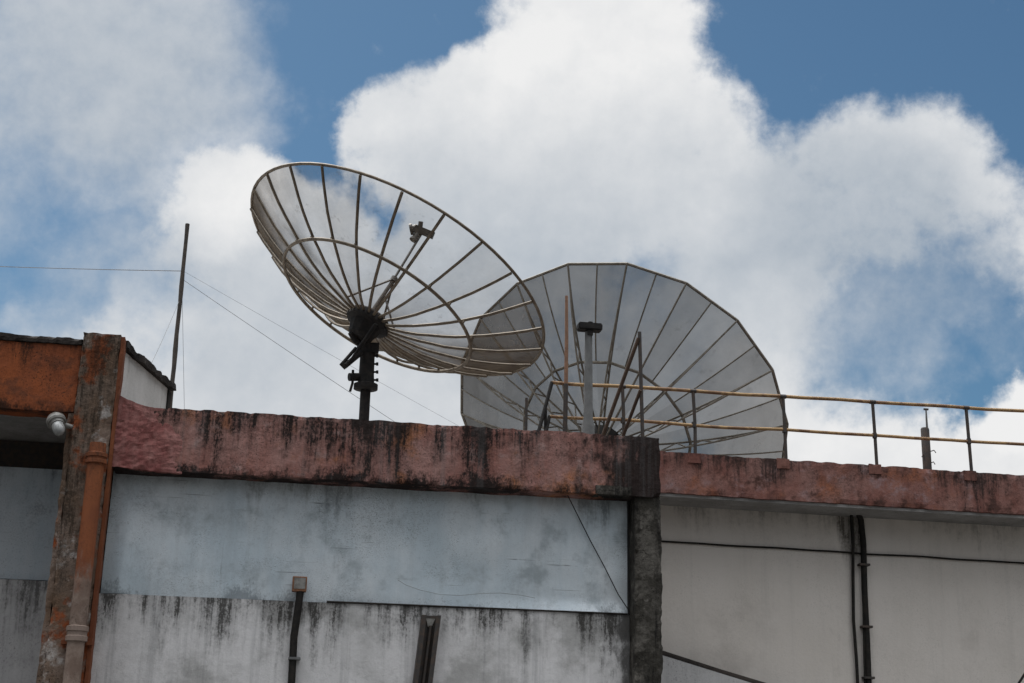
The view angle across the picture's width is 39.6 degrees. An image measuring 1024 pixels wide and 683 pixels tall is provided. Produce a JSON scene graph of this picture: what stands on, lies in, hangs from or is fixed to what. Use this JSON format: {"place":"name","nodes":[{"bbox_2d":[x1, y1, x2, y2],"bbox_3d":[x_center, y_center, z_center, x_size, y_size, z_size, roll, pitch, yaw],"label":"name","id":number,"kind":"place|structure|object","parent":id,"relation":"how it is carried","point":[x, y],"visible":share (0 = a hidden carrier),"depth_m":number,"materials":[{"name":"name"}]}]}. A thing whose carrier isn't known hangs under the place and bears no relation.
{"place":"outdoors","nodes":[
{"label":"outdoors","id":0,"kind":"place"},
{"bbox_2d":[0,0,1023,474],"label":"sky","id":1,"kind":"structure","parent":0,"point":[843,179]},
{"label":"ground","id":2,"kind":"structure","parent":0,"visible":0},
{"bbox_2d":[0,332,175,682],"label":"neighbour building","id":3,"kind":"structure","parent":2,"relation":"on","point":[84,383],"depth_m":13.85,"materials":[{"name":"orange paint"}]},
{"bbox_2d":[46,412,72,435],"bbox_3d":[-4.323,0.803,13.579,0.220,0.245,0.251,-4,-18,18],"label":"wall lamp","id":4,"kind":"object","parent":3,"relation":"attached to","point":[56,423],"visible":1,"depth_m":13.50,"materials":[{"name":"white plastic"}]},
{"bbox_2d":[61,442,107,682],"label":"drainpipe","id":5,"kind":"object","parent":3,"relation":"attached to","point":[75,641],"visible":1,"depth_m":13.11,"materials":[{"name":"paint"}]},
{"bbox_2d":[90,396,662,682],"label":"rooftop building","id":6,"kind":"structure","parent":2,"relation":"on","point":[223,528],"depth_m":13.99,"materials":[{"name":"white concrete"}]},
{"bbox_2d":[170,223,189,407],"bbox_3d":[-3.733,0.100,15.764,0.057,3.016,0.057,12,-20,-30],"label":"antenna mast","id":7,"kind":"object","parent":6,"relation":"on","point":[176,333],"visible":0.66,"depth_m":15.88,"materials":[{"name":"metal"}]},
{"bbox_2d":[0,266,172,270],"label":"guy wire","id":8,"kind":"object","parent":7,"relation":"attached to","point":[90,269],"visible":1,"depth_m":16.35,"materials":[{"name":"grey metal"}]},
{"bbox_2d":[151,302,178,362],"bbox_3d":[-3.772,-0.063,15.383,0.005,1.102,0.828,0,-17,5],"label":"guy wire","id":9,"kind":"object","parent":7,"relation":"attached to","point":[165,332],"visible":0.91,"depth_m":15.45,"materials":[{"name":"grey metal"}]},
{"bbox_2d":[182,301,184,408],"bbox_3d":[-3.633,0.472,15.745,0.282,2.258,0.004,16,-23,-39],"label":"guy wire","id":10,"kind":"object","parent":7,"relation":"attached to","point":[183,354],"visible":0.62,"depth_m":15.82,"materials":[{"name":"grey metal"}]},
{"bbox_2d":[184,280,392,420],"bbox_3d":[-1.208,1.125,17.782,6.757,2.334,0.006,16,-22,-39],"label":"guy wire","id":11,"kind":"object","parent":7,"relation":"attached to","point":[278,344],"visible":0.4,"depth_m":16.66,"materials":[{"name":"grey metal"}]},
{"bbox_2d":[187,273,452,422],"bbox_3d":[-0.176,1.338,18.549,9.350,2.428,0.003,15,-22,-38],"label":"guy wire","id":12,"kind":"object","parent":7,"relation":"attached to","point":[314,345],"visible":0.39,"depth_m":16.94,"materials":[{"name":"grey metal"}]},
{"bbox_2d":[288,576,306,682],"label":"conduit","id":13,"kind":"object","parent":6,"relation":"attached to","point":[299,585],"visible":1,"depth_m":13.65,"materials":[{"name":"black plastic"}]},
{"bbox_2d":[250,162,544,419],"bbox_3d":[-1.458,0.158,17.191,3.664,3.852,4.031,4,-17,-8],"label":"satellite dish","id":14,"kind":"object","parent":6,"relation":"on","point":[373,332],"visible":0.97,"depth_m":17.06,"materials":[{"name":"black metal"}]},
{"bbox_2d":[412,615,440,682],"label":"steel channel","id":15,"kind":"object","parent":6,"relation":"attached to","point":[425,659],"visible":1,"depth_m":13.78,"materials":[{"name":"grey metal"}]},
{"bbox_2d":[398,580,533,597],"bbox_3d":[-0.447,2.454,14.078,1.373,0.129,0.004,4,-17,-8],"label":"hanging string","id":16,"kind":"object","parent":6,"relation":"attached to","point":[468,594],"visible":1,"depth_m":14.06,"materials":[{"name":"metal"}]},
{"bbox_2d":[525,398,527,429],"bbox_3d":[0.152,1.193,15.875,0.031,1.165,0.030,12,-20,-30],"label":"thin stake","id":17,"kind":"object","parent":6,"relation":"on","point":[526,412],"visible":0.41,"depth_m":15.98,"materials":[{"name":"metal"}]},
{"bbox_2d":[563,296,567,431],"bbox_3d":[0.594,0.589,15.839,0.065,2.318,0.052,4,-17,-8],"label":"wooden pole","id":18,"kind":"object","parent":6,"relation":"on","point":[565,407],"visible":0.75,"depth_m":15.89,"materials":[{"name":"brown wood"}]},
{"bbox_2d":[576,321,602,433],"bbox_3d":[0.829,0.673,15.355,0.274,1.879,0.260,4,-17,-8],"label":"floodlight post","id":19,"kind":"object","parent":6,"relation":"on","point":[589,328],"visible":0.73,"depth_m":15.41,"materials":[{"name":"black metal"}]},
{"bbox_2d":[565,488,629,611],"bbox_3d":[0.810,2.120,14.339,0.790,1.188,0.215,11,-20,-27],"label":"loose cable","id":20,"kind":"object","parent":6,"relation":"attached to","point":[598,555],"visible":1,"depth_m":14.39,"materials":[{"name":"plastic"}]},
{"bbox_2d":[601,331,644,436],"bbox_3d":[1.208,0.735,15.707,0.628,1.650,0.195,-11,-21,34],"label":"brace frame","id":21,"kind":"object","parent":6,"relation":"on","point":[638,341],"visible":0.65,"depth_m":15.65,"materials":[{"name":"metal"}]},
{"bbox_2d":[537,381,1023,470],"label":"guard railing","id":22,"kind":"object","parent":6,"relation":"on","point":[784,429],"visible":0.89,"depth_m":16.25,"materials":[{"name":"metal"}]},
{"bbox_2d":[661,651,764,682],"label":"stair wall","id":23,"kind":"structure","parent":2,"relation":"on","point":[678,669],"depth_m":15.40,"materials":[{"name":"white paint"}]},
{"bbox_2d":[659,451,1023,682],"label":"building","id":24,"kind":"structure","parent":2,"relation":"on","point":[767,615],"depth_m":16.18,"materials":[{"name":"paint"}]},
{"bbox_2d":[460,262,788,458],"bbox_3d":[1.465,1.072,19.735,4.298,3.560,3.714,4,-17,-8],"label":"satellite dish","id":25,"kind":"object","parent":24,"relation":"on","point":[693,337],"visible":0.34,"depth_m":18.76,"materials":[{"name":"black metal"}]},
{"bbox_2d":[662,540,1023,563],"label":"wall cable","id":26,"kind":"object","parent":24,"relation":"attached to","point":[841,552],"depth_m":16.34,"materials":[{"name":"plastic"}]},
{"bbox_2d":[850,515,858,682],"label":"wall pipe","id":27,"kind":"object","parent":24,"relation":"attached to","point":[853,595],"depth_m":16.20,"materials":[{"name":"plastic"}]},
{"bbox_2d":[856,515,874,682],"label":"wall pipe","id":28,"kind":"object","parent":24,"relation":"attached to","point":[867,677],"depth_m":16.16,"materials":[{"name":"plastic"}]},
{"bbox_2d":[921,408,935,468],"bbox_3d":[4.891,1.250,16.706,0.178,0.961,0.100,-2,-18,12],"label":"vent stub","id":29,"kind":"object","parent":24,"relation":"on","point":[926,455],"visible":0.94,"depth_m":16.68,"materials":[{"name":"metal"}]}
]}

